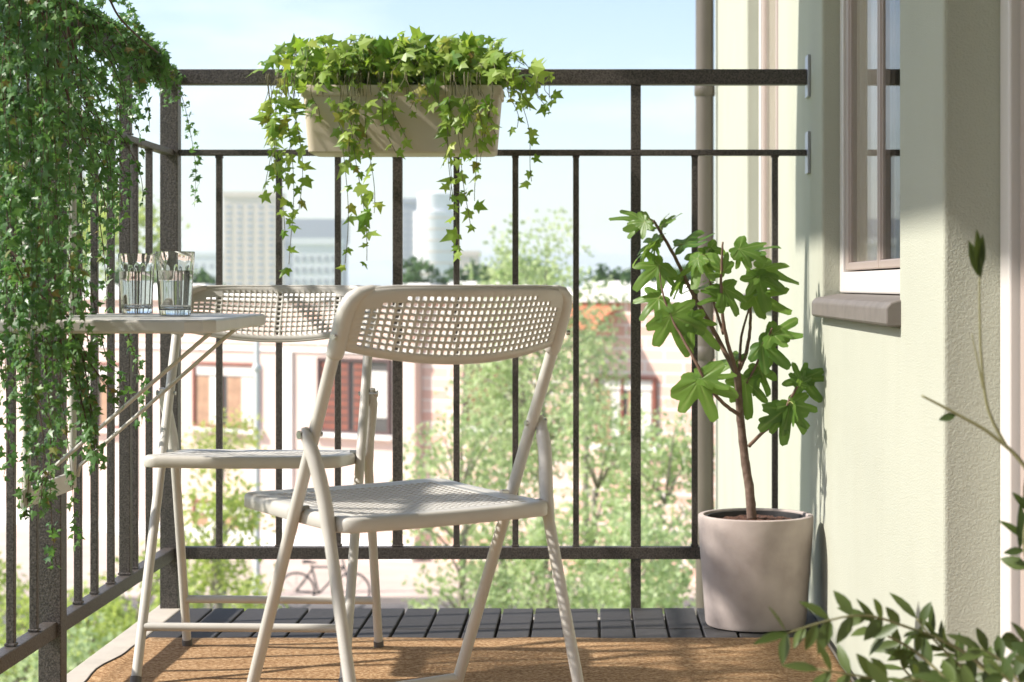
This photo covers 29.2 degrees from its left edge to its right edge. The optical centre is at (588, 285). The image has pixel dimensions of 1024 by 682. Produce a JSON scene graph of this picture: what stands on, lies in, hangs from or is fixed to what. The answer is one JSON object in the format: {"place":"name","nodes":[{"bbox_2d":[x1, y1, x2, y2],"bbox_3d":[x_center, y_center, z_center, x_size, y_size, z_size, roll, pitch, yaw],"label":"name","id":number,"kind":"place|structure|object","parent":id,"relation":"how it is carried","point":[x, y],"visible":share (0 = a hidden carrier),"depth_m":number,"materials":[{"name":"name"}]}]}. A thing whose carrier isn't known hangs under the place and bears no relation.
{"place":"outdoors","nodes":[
{"label":"outdoors","id":0,"kind":"place"},
{"bbox_2d":[3,649,96,681],"bbox_3d":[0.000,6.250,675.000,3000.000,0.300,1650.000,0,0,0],"label":"ground","id":1,"kind":"structure","parent":0,"point":[35,673],"depth_m":30.86,"materials":[{"name":"green plant"}]},
{"bbox_2d":[0,210,21,288],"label":"street tree","id":2,"kind":"object","parent":1,"relation":"on","point":[17,250],"depth_m":57.72,"materials":[{"name":"green plant"}]},
{"bbox_2d":[0,551,28,609],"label":"shrub","id":3,"kind":"object","parent":1,"relation":"on","point":[3,575],"visible":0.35,"depth_m":25.12,"materials":[{"name":"green plant"}]},
{"bbox_2d":[0,582,106,681],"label":"shrub","id":4,"kind":"object","parent":1,"relation":"on","point":[20,629],"visible":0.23,"depth_m":23.77,"materials":[{"name":"green plant"}]},
{"bbox_2d":[1,177,118,287],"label":"street tree","id":5,"kind":"object","parent":1,"relation":"on","point":[104,237],"visible":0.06,"depth_m":61.99,"materials":[{"name":"green plant"}]},
{"bbox_2d":[0,612,121,681],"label":"shrub","id":6,"kind":"object","parent":1,"relation":"on","point":[71,664],"visible":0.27,"depth_m":19.87,"materials":[{"name":"green plant"}]},
{"bbox_2d":[16,588,135,663],"bbox_3d":[-5.550,4.715,21.892,1.462,2.776,1.415,0,0,-30],"label":"shrub","id":7,"kind":"object","parent":1,"relation":"on","point":[97,628],"visible":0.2,"depth_m":21.85,"materials":[{"name":"green plant"}]},
{"bbox_2d":[83,183,189,288],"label":"street tree","id":8,"kind":"object","parent":1,"relation":"on","point":[142,224],"visible":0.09,"depth_m":66.37,"materials":[{"name":"green plant"}]},
{"bbox_2d":[67,540,206,641],"bbox_3d":[-5.234,4.538,23.008,1.472,3.136,1.335,0,0,-42],"label":"shrub","id":9,"kind":"object","parent":1,"relation":"on","point":[155,592],"visible":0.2,"depth_m":22.93,"materials":[{"name":"green plant"}]},
{"bbox_2d":[0,289,421,561],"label":"town house","id":10,"kind":"structure","parent":1,"relation":"on","point":[303,363],"depth_m":44.77,"materials":[{"name":"white paint"}]},
{"bbox_2d":[83,362,118,432],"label":"window","id":11,"kind":"structure","parent":10,"relation":"in","point":[102,396],"depth_m":47.57,"materials":[{"name":"orange wood"}]},
{"bbox_2d":[103,266,224,289],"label":"roof hedge","id":12,"kind":"object","parent":10,"relation":"on","point":[203,277],"visible":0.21,"depth_m":47.14,"materials":[{"name":"green plant"}]},
{"bbox_2d":[192,499,253,528],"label":"window","id":13,"kind":"structure","parent":10,"relation":"in","point":[208,519],"depth_m":45.75,"materials":[{"name":"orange wood"}]},
{"bbox_2d":[185,361,263,434],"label":"window","id":14,"kind":"structure","parent":10,"relation":"in","point":[238,378],"depth_m":45.42,"materials":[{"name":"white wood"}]},
{"bbox_2d":[317,357,392,440],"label":"window","id":15,"kind":"structure","parent":10,"relation":"in","point":[351,368],"depth_m":43.28,"materials":[{"name":"white wood"}]},
{"bbox_2d":[392,255,447,284],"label":"roof hedge","id":16,"kind":"object","parent":10,"relation":"on","point":[412,274],"visible":0.78,"depth_m":43.43,"materials":[{"name":"green plant"}]},
{"bbox_2d":[156,469,275,607],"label":"street tree","id":17,"kind":"object","parent":1,"relation":"on","point":[233,503],"visible":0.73,"depth_m":25.92,"materials":[{"name":"green plant"}]},
{"bbox_2d":[150,559,288,610],"bbox_3d":[-5.514,5.049,28.990,2.144,2.121,2.083,0,0,0],"label":"shrub","id":18,"kind":"object","parent":1,"relation":"on","point":[257,582],"visible":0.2,"depth_m":28.96,"materials":[{"name":"green plant"}]},
{"bbox_2d":[389,375,539,613],"bbox_3d":[-1.760,3.674,27.020,2.365,4.862,2.097,0,0,-40],"label":"street tree","id":19,"kind":"object","parent":1,"relation":"on","point":[467,474],"visible":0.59,"depth_m":26.91,"materials":[{"name":"green plant"}]},
{"bbox_2d":[467,518,537,613],"bbox_3d":[-1.220,4.588,27.895,1.216,3.028,1.233,0,0,0],"label":"shrub","id":20,"kind":"object","parent":1,"relation":"on","point":[507,541],"visible":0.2,"depth_m":27.78,"materials":[{"name":"green plant"}]},
{"bbox_2d":[450,344,570,601],"bbox_3d":[-1.224,3.346,31.038,1.975,5.508,2.108,0,0,0],"label":"street tree","id":21,"kind":"object","parent":1,"relation":"on","point":[479,391],"visible":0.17,"depth_m":30.83,"materials":[{"name":"green plant"}]},
{"bbox_2d":[449,208,628,603],"bbox_3d":[-0.698,2.479,29.032,2.605,7.247,2.591,0,0,21],"label":"street tree","id":22,"kind":"object","parent":1,"relation":"on","point":[551,279],"visible":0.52,"depth_m":28.93,"materials":[{"name":"green plant"}]},
{"bbox_2d":[487,508,606,613],"bbox_3d":[-0.601,4.416,23.988,1.294,3.381,1.464,0,0,-27],"label":"shrub","id":23,"kind":"object","parent":1,"relation":"on","point":[547,597],"visible":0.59,"depth_m":23.90,"materials":[{"name":"green plant"}]},
{"bbox_2d":[527,386,670,611],"bbox_3d":[0.154,3.711,26.100,1.947,4.790,1.987,0,0,0],"label":"street tree","id":24,"kind":"object","parent":1,"relation":"on","point":[592,534],"visible":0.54,"depth_m":25.78,"materials":[{"name":"green plant"}]},
{"bbox_2d":[581,498,693,613],"bbox_3d":[0.548,4.207,22.008,1.299,3.791,1.346,0,0,0],"label":"shrub","id":25,"kind":"object","parent":1,"relation":"on","point":[622,599],"visible":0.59,"depth_m":21.88,"materials":[{"name":"green plant"}]},
{"bbox_2d":[590,398,714,613],"bbox_3d":[0.908,3.728,24.948,1.728,4.750,1.690,0,0,13],"label":"street tree","id":26,"kind":"object","parent":1,"relation":"on","point":[675,460],"visible":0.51,"depth_m":24.91,"materials":[{"name":"green plant"}]},
{"bbox_2d":[715,0,1023,681],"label":"apartment house","id":27,"kind":"structure","parent":1,"relation":"on","point":[908,115],"depth_m":3.67,"materials":[{"name":"paint"}]},
{"bbox_2d":[469,614,668,637],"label":"balcony slab","id":28,"kind":"structure","parent":27,"relation":"attached to","point":[599,632],"depth_m":4.78,"materials":[{"name":"concrete"}]},
{"bbox_2d":[67,605,180,681],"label":"kerb","id":29,"kind":"structure","parent":28,"relation":"on","point":[123,642],"depth_m":4.35,"materials":[{"name":"concrete"}]},
{"bbox_2d":[0,1,809,681],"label":"balcony railing","id":30,"kind":"object","parent":28,"relation":"on","point":[54,617],"visible":0.67,"depth_m":4.88,"materials":[{"name":"metal"}]},
{"bbox_2d":[0,0,202,568],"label":"trailing ivy","id":31,"kind":"object","parent":30,"relation":"hanging from","point":[22,57],"visible":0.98,"depth_m":3.26,"materials":[{"name":"green plant"}]},
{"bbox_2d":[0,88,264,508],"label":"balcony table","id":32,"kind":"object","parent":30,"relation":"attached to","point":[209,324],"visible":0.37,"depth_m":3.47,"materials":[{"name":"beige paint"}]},
{"bbox_2d":[118,253,154,313],"bbox_3d":[-0.887,-0.004,3.850,0.072,0.118,0.072,0,0,-34],"label":"drinking glass","id":33,"kind":"object","parent":32,"relation":"on","point":[136,273],"visible":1,"depth_m":3.82,"materials":[{"name":"clear glass"}]},
{"bbox_2d":[155,251,194,315],"bbox_3d":[-0.763,-0.004,3.620,0.072,0.118,0.072,0,0,-11],"label":"drinking glass","id":34,"kind":"object","parent":32,"relation":"on","point":[174,271],"visible":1,"depth_m":3.59,"materials":[{"name":"clear glass"}]},
{"bbox_2d":[301,85,503,156],"bbox_3d":[-0.448,-0.431,4.790,0.481,0.230,0.257,0,0,0],"label":"planter box","id":35,"kind":"object","parent":30,"relation":"hanging from","point":[421,129],"visible":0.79,"depth_m":4.67,"materials":[{"name":"plastic"}]},
{"bbox_2d":[247,25,562,277],"bbox_3d":[-0.453,-0.320,4.727,0.788,0.607,0.391,0,0,0],"label":"ivy plant","id":36,"kind":"object","parent":35,"relation":"in","point":[418,58],"visible":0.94,"depth_m":4.62,"materials":[{"name":"green plant"}]},
{"bbox_2d":[149,608,856,680],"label":"deck","id":37,"kind":"structure","parent":28,"relation":"on","point":[453,622],"depth_m":4.67,"materials":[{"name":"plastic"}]},
{"bbox_2d":[84,636,854,681],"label":"outdoor rug","id":38,"kind":"object","parent":37,"relation":"on","point":[511,659],"visible":0.85,"depth_m":4.15,"materials":[{"name":"brown fabric"}]},
{"bbox_2d":[130,285,383,681],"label":"folding chair","id":39,"kind":"object","parent":38,"relation":"on","point":[172,456],"visible":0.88,"depth_m":4.18,"materials":[{"name":"beige paint"}]},
{"bbox_2d":[244,285,583,681],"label":"folding chair","id":40,"kind":"object","parent":38,"relation":"on","point":[327,509],"visible":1,"depth_m":3.08,"materials":[{"name":"beige paint"}]},
{"bbox_2d":[754,229,1023,681],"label":"olive shrub","id":41,"kind":"object","parent":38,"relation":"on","point":[951,667],"visible":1,"depth_m":2.31,"materials":[{"name":"green plant"}]},
{"bbox_2d":[698,508,813,631],"bbox_3d":[0.394,0.669,4.630,0.272,0.260,0.272,0,0,0],"label":"plant pot","id":42,"kind":"object","parent":37,"relation":"on","point":[752,570],"visible":0.98,"depth_m":4.52,"materials":[{"name":"ceramic"}]},
{"bbox_2d":[609,210,823,519],"bbox_3d":[0.303,0.186,4.630,0.514,0.733,0.277,0,0,0],"label":"fig tree","id":43,"kind":"object","parent":42,"relation":"on","point":[683,323],"visible":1,"depth_m":4.59,"materials":[{"name":"green plant"}]},
{"bbox_2d":[694,0,714,608],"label":"drain pipe","id":44,"kind":"object","parent":27,"relation":"attached to","point":[704,95],"visible":0.44,"depth_m":8.39,"materials":[{"name":"grey metal"}]},
{"bbox_2d":[759,0,777,288],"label":"window","id":45,"kind":"structure","parent":27,"relation":"in","point":[768,9],"depth_m":6.73,"materials":[{"name":"grey paint"}]},
{"bbox_2d":[840,0,899,293],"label":"window","id":46,"kind":"structure","parent":27,"relation":"in","point":[867,27],"depth_m":4.35,"materials":[{"name":"grey paint"}]},
{"bbox_2d":[1000,0,1023,681],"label":"balcony door","id":47,"kind":"structure","parent":27,"relation":"in","point":[1011,11],"depth_m":2.98,"materials":[{"name":"grey paint"}]},
{"bbox_2d":[193,252,223,283],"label":"pale block","id":48,"kind":"structure","parent":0,"point":[206,261],"depth_m":420.00,"materials":[{"name":"white concrete"}]},
{"bbox_2d":[193,263,212,277],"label":"windows","id":49,"kind":"structure","parent":48,"relation":"in","point":[195,264],"depth_m":419.89,"materials":[{"name":"grey glass"}]},
{"bbox_2d":[223,191,285,284],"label":"apartment tower","id":50,"kind":"structure","parent":0,"point":[249,237],"depth_m":300.00,"materials":[{"name":"grey concrete"}]},
{"bbox_2d":[226,205,273,284],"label":"windows","id":51,"kind":"structure","parent":50,"relation":"in","point":[227,206],"depth_m":299.94,"materials":[{"name":"grey glass"}]},
{"bbox_2d":[285,219,348,284],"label":"office block","id":52,"kind":"structure","parent":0,"point":[317,228],"depth_m":359.80,"materials":[{"name":"grey concrete"}]},
{"bbox_2d":[286,242,290,282],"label":"windows","id":53,"kind":"structure","parent":52,"relation":"in","point":[288,280],"depth_m":359.94,"materials":[{"name":"grey glass"}]},
{"bbox_2d":[291,238,343,284],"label":"white block","id":54,"kind":"structure","parent":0,"point":[313,261],"depth_m":240.00,"materials":[{"name":"white concrete"}]},
{"bbox_2d":[294,256,334,283],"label":"windows","id":55,"kind":"structure","parent":54,"relation":"in","point":[295,257],"depth_m":239.95,"materials":[{"name":"grey glass"}]},
{"bbox_2d":[0,522,695,603],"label":"pavement","id":56,"kind":"structure","parent":0,"point":[393,574],"depth_m":40.69,"materials":[{"name":"grey concrete"}]},
{"bbox_2d":[252,342,262,594],"bbox_3d":[-6.402,3.495,37.900,0.220,4.950,0.220,0,0,0],"label":"street pole","id":57,"kind":"object","parent":56,"relation":"on","point":[257,367],"visible":0.52,"depth_m":37.85,"materials":[{"name":"white metal"}]},
{"bbox_2d":[0,604,695,647],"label":"street","id":58,"kind":"structure","parent":0,"point":[311,606],"depth_m":37.25,"materials":[{"name":"grey asphalt"}]},
{"bbox_2d":[181,405,267,605],"bbox_3d":[-6.448,4.139,34.994,1.587,3.930,2.388,0,0,-22],"label":"street tree","id":59,"kind":"object","parent":58,"relation":"on","point":[226,439],"visible":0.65,"depth_m":35.00,"materials":[{"name":"green plant"}]},
{"bbox_2d":[283,559,370,607],"bbox_3d":[-4.977,5.580,36.900,1.764,1.048,0.588,0,0,0],"label":"bicycle","id":60,"kind":"object","parent":58,"relation":"on","point":[314,592],"visible":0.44,"depth_m":36.88,"materials":[{"name":"black paint"}]},
{"bbox_2d":[550,318,630,599],"bbox_3d":[0.010,3.306,32.926,1.667,5.592,1.553,0,0,0],"label":"street tree","id":61,"kind":"object","parent":58,"relation":"on","point":[604,373],"visible":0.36,"depth_m":32.90,"materials":[{"name":"green plant"}]},
{"bbox_2d":[0,0,714,288],"label":"sky","id":62,"kind":"structure","parent":0,"point":[200,34],"materials":[{"name":"blue"}]},
{"bbox_2d":[403,198,417,272],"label":"grey tower","id":63,"kind":"structure","parent":0,"point":[410,206],"depth_m":340.00,"materials":[{"name":"grey concrete"}]},
{"bbox_2d":[404,210,417,271],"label":"windows","id":64,"kind":"structure","parent":63,"relation":"in","point":[405,211],"depth_m":339.96,"materials":[{"name":"grey glass"}]},
{"bbox_2d":[413,192,452,281],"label":"round tower","id":65,"kind":"structure","parent":0,"point":[433,214],"depth_m":303.27,"materials":[{"name":"white"}]},
{"bbox_2d":[460,251,480,279],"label":"block","id":66,"kind":"structure","parent":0,"point":[465,256],"depth_m":320.00,"materials":[{"name":"grey concrete"}]},
{"bbox_2d":[348,253,688,287],"bbox_3d":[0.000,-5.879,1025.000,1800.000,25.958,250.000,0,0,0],"label":"hills","id":67,"kind":"structure","parent":0,"point":[380,273],"depth_m":979.12,"materials":[{"name":"green plant"}]},
{"bbox_2d":[422,288,714,586],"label":"brick house","id":68,"kind":"structure","parent":0,"point":[665,365],"depth_m":39.92,"materials":[{"name":"white paint"}]},
{"bbox_2d":[460,363,524,432],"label":"window","id":69,"kind":"structure","parent":68,"relation":"in","point":[465,403],"depth_m":41.77,"materials":[{"name":"red wood"}]},
{"bbox_2d":[443,257,551,284],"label":"roof hedge","id":70,"kind":"object","parent":68,"relation":"on","point":[466,280],"visible":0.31,"depth_m":42.97,"materials":[{"name":"green plant"}]},
{"bbox_2d":[589,375,656,451],"bbox_3d":[0.727,2.583,39.726,1.666,1.498,0.190,0,0,33],"label":"window","id":71,"kind":"structure","parent":68,"relation":"in","point":[648,384],"depth_m":39.73,"materials":[{"name":"white wood"}]},
{"bbox_2d":[579,263,714,287],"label":"roof hedge","id":72,"kind":"object","parent":68,"relation":"on","point":[622,279],"visible":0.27,"depth_m":40.87,"materials":[{"name":"green plant"}]}
]}

